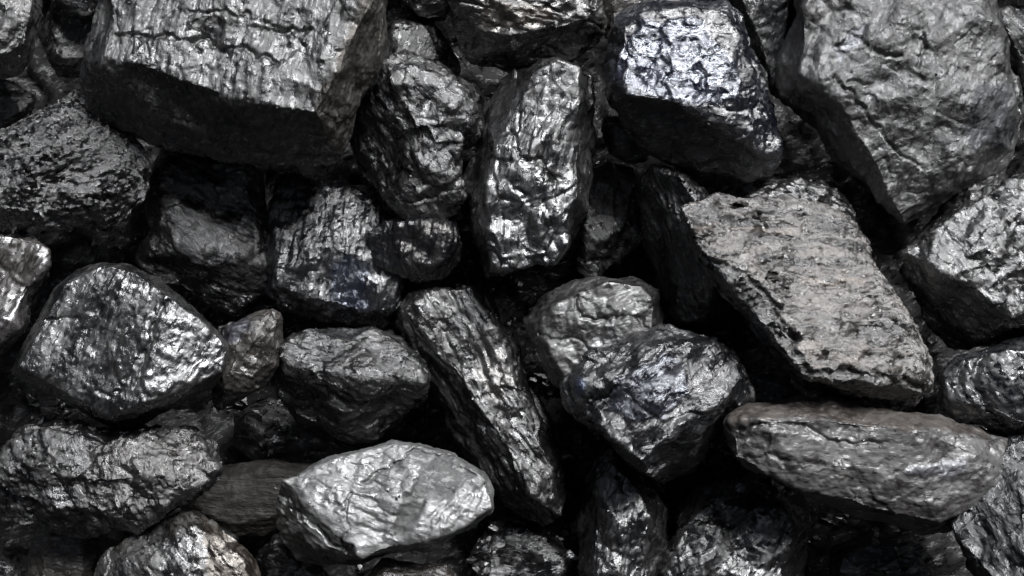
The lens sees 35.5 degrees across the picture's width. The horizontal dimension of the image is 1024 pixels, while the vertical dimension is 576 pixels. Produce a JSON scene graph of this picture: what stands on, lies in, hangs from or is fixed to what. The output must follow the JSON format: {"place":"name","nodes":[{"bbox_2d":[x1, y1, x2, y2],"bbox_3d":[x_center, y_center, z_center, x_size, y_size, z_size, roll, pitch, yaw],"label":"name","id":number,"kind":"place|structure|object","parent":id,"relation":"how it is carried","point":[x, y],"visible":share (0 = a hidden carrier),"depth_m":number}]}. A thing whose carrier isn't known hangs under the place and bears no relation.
{"place":"outdoors","nodes":[
{"label":"outdoors","id":0,"kind":"place"},
{"bbox_2d":[0,0,1023,575],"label":"ground","id":1,"kind":"structure","parent":0,"point":[886,234],"depth_m":1.19},
{"bbox_2d":[0,551,19,575],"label":"coal lump","id":2,"kind":"object","parent":1,"relation":"on","point":[8,567],"visible":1,"depth_m":1.04},
{"bbox_2d":[0,79,35,128],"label":"coal lump","id":3,"kind":"object","parent":1,"relation":"on","point":[17,101],"visible":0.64,"depth_m":1.10},
{"bbox_2d":[0,0,43,78],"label":"coal lump","id":4,"kind":"object","parent":3,"relation":"on","point":[20,23],"visible":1,"depth_m":1.01},
{"bbox_2d":[0,233,51,354],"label":"coal lump","id":5,"kind":"object","parent":1,"relation":"on","point":[22,283],"visible":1,"depth_m":1.01},
{"bbox_2d":[26,529,101,575],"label":"coal lump","id":6,"kind":"object","parent":1,"relation":"on","point":[52,554],"visible":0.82,"depth_m":1.07},
{"bbox_2d":[38,2,94,78],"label":"coal lump","id":7,"kind":"object","parent":1,"relation":"on","point":[61,35],"visible":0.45,"depth_m":1.07},
{"bbox_2d":[50,0,97,18],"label":"coal lump","id":8,"kind":"object","parent":7,"relation":"on","point":[83,8],"visible":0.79,"depth_m":1.04},
{"bbox_2d":[0,90,151,234],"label":"coal lump","id":9,"kind":"object","parent":1,"relation":"on","point":[58,156],"visible":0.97,"depth_m":1.02},
{"bbox_2d":[0,418,222,540],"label":"coal lump","id":10,"kind":"object","parent":1,"relation":"on","point":[126,469],"visible":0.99,"depth_m":1.00},
{"bbox_2d":[11,262,228,429],"bbox_3d":[-0.251,0.038,1.046,0.144,0.122,0.110,0,90,0],"label":"coal lump","id":11,"kind":"object","parent":1,"relation":"on","point":[110,315],"visible":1,"depth_m":1.00},
{"bbox_2d":[211,308,283,410],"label":"coal lump","id":12,"kind":"object","parent":11,"relation":"on","point":[250,368],"visible":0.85,"depth_m":1.03},
{"bbox_2d":[93,510,260,575],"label":"coal lump","id":13,"kind":"object","parent":1,"relation":"on","point":[177,547],"visible":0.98,"depth_m":1.00},
{"bbox_2d":[135,147,267,315],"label":"coal lump","id":14,"kind":"object","parent":1,"relation":"on","point":[183,194],"visible":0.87,"depth_m":1.08},
{"bbox_2d":[80,0,387,166],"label":"coal lump","id":15,"kind":"object","parent":14,"relation":"on","point":[137,53],"visible":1,"depth_m":0.97},
{"bbox_2d":[181,459,312,537],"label":"coal lump","id":16,"kind":"object","parent":1,"relation":"on","point":[241,502],"visible":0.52,"depth_m":1.10},
{"bbox_2d":[254,534,328,575],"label":"coal lump","id":17,"kind":"object","parent":1,"relation":"on","point":[275,556],"visible":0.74,"depth_m":1.08},
{"bbox_2d":[233,397,356,462],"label":"coal lump","id":18,"kind":"object","parent":1,"relation":"on","point":[314,439],"visible":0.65,"depth_m":1.15},
{"bbox_2d":[275,326,430,444],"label":"coal lump","id":19,"kind":"object","parent":18,"relation":"on","point":[337,383],"visible":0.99,"depth_m":1.04},
{"bbox_2d":[263,171,462,329],"bbox_3d":[-0.101,-0.026,1.099,0.138,0.124,0.110,0,90,0],"label":"coal lump","id":20,"kind":"object","parent":1,"relation":"on","point":[371,274],"visible":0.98,"depth_m":1.07},
{"bbox_2d":[350,50,484,219],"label":"coal lump","id":21,"kind":"object","parent":20,"relation":"on","point":[429,106],"visible":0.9,"depth_m":1.03},
{"bbox_2d":[276,439,493,564],"bbox_3d":[-0.081,0.140,1.042,0.140,0.109,0.087,0,90,0],"label":"coal lump","id":22,"kind":"object","parent":1,"relation":"on","point":[353,519],"visible":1,"depth_m":1.00},
{"bbox_2d":[368,558,456,575],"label":"coal lump","id":23,"kind":"object","parent":1,"relation":"on","point":[387,567],"visible":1,"depth_m":1.03},
{"bbox_2d":[385,12,460,75],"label":"coal lump","id":24,"kind":"object","parent":1,"relation":"on","point":[420,36],"visible":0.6,"depth_m":1.08},
{"bbox_2d":[401,0,449,20],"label":"coal lump","id":25,"kind":"object","parent":24,"relation":"on","point":[436,10],"visible":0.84,"depth_m":1.07},
{"bbox_2d":[395,284,565,525],"bbox_3d":[-0.013,0.081,1.089,0.073,0.158,0.157,-26,51,-23],"label":"coal lump","id":26,"kind":"object","parent":1,"relation":"on","point":[502,410],"visible":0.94,"depth_m":1.06},
{"bbox_2d":[0,0,1020,575],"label":"coal crumbs","id":27,"kind":"object","parent":1,"relation":"on","point":[116,256],"visible":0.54,"depth_m":1.18},
{"bbox_2d":[469,516,572,575],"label":"coal lump","id":28,"kind":"object","parent":1,"relation":"on","point":[529,544],"visible":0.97,"depth_m":1.10},
{"bbox_2d":[447,0,607,72],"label":"coal lump","id":29,"kind":"object","parent":1,"relation":"on","point":[516,39],"visible":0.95,"depth_m":1.02},
{"bbox_2d":[461,57,596,278],"bbox_3d":[0.010,-0.077,1.060,0.092,0.122,0.141,0,90,0],"label":"coal lump","id":30,"kind":"object","parent":1,"relation":"on","point":[531,121],"visible":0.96,"depth_m":1.01},
{"bbox_2d":[523,276,664,388],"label":"coal lump","id":31,"kind":"object","parent":1,"relation":"on","point":[583,313],"visible":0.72,"depth_m":1.03},
{"bbox_2d":[575,161,641,277],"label":"coal lump","id":32,"kind":"object","parent":1,"relation":"on","point":[610,245],"visible":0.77,"depth_m":1.09},
{"bbox_2d":[576,449,668,575],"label":"coal lump","id":33,"kind":"object","parent":1,"relation":"on","point":[643,542],"visible":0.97,"depth_m":1.07},
{"bbox_2d":[603,0,680,38],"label":"coal lump","id":34,"kind":"object","parent":1,"relation":"on","point":[613,9],"visible":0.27,"depth_m":1.04},
{"bbox_2d":[559,323,756,483],"bbox_3d":[0.093,0.076,1.052,0.126,0.129,0.107,0,90,0],"label":"coal lump","id":35,"kind":"object","parent":1,"relation":"on","point":[669,421],"visible":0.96,"depth_m":1.00},
{"bbox_2d":[635,164,726,328],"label":"coal lump","id":36,"kind":"object","parent":1,"relation":"on","point":[682,279],"visible":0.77,"depth_m":1.04},
{"bbox_2d":[601,0,783,182],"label":"coal lump","id":37,"kind":"object","parent":1,"relation":"on","point":[676,65],"visible":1,"depth_m":0.99},
{"bbox_2d":[657,475,812,575],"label":"coal lump","id":38,"kind":"object","parent":1,"relation":"on","point":[748,511],"visible":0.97,"depth_m":1.07},
{"bbox_2d":[723,396,1007,535],"bbox_3d":[0.232,0.114,1.042,0.198,0.115,0.092,0,90,0],"label":"coal lump","id":39,"kind":"object","parent":38,"relation":"on","point":[946,481],"visible":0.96,"depth_m":0.99},
{"bbox_2d":[733,0,796,98],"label":"coal lump","id":40,"kind":"object","parent":1,"relation":"on","point":[768,27],"visible":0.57,"depth_m":1.05},
{"bbox_2d":[679,192,933,406],"bbox_3d":[0.187,0.008,1.030,0.163,0.129,0.137,0,90,0],"label":"coal lump","id":41,"kind":"object","parent":1,"relation":"on","point":[832,338],"visible":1,"depth_m":0.99},
{"bbox_2d":[829,529,938,575],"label":"coal lump","id":42,"kind":"object","parent":1,"relation":"on","point":[861,552],"visible":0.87,"depth_m":1.13},
{"bbox_2d":[775,0,1023,223],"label":"coal lump","id":43,"kind":"object","parent":1,"relation":"on","point":[831,90],"visible":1,"depth_m":0.99},
{"bbox_2d":[897,171,1023,349],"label":"coal lump","id":44,"kind":"object","parent":1,"relation":"on","point":[949,288],"visible":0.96,"depth_m":1.00},
{"bbox_2d":[938,336,1023,437],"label":"coal lump","id":45,"kind":"object","parent":1,"relation":"on","point":[993,388],"visible":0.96,"depth_m":1.01},
{"bbox_2d":[949,434,1023,575],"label":"coal lump","id":46,"kind":"object","parent":1,"relation":"on","point":[989,526],"visible":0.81,"depth_m":1.00},
{"bbox_2d":[999,5,1023,100],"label":"coal lump","id":47,"kind":"object","parent":1,"relation":"on","point":[1013,17],"visible":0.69,"depth_m":1.05},
{"bbox_2d":[997,0,1023,7],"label":"coal lump","id":48,"kind":"object","parent":47,"relation":"on","point":[1003,3],"visible":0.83,"depth_m":1.06},
{"bbox_2d":[742,174,862,232],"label":"coal lump","id":49,"kind":"object","parent":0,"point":[799,186],"visible":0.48,"depth_m":1.02}
]}

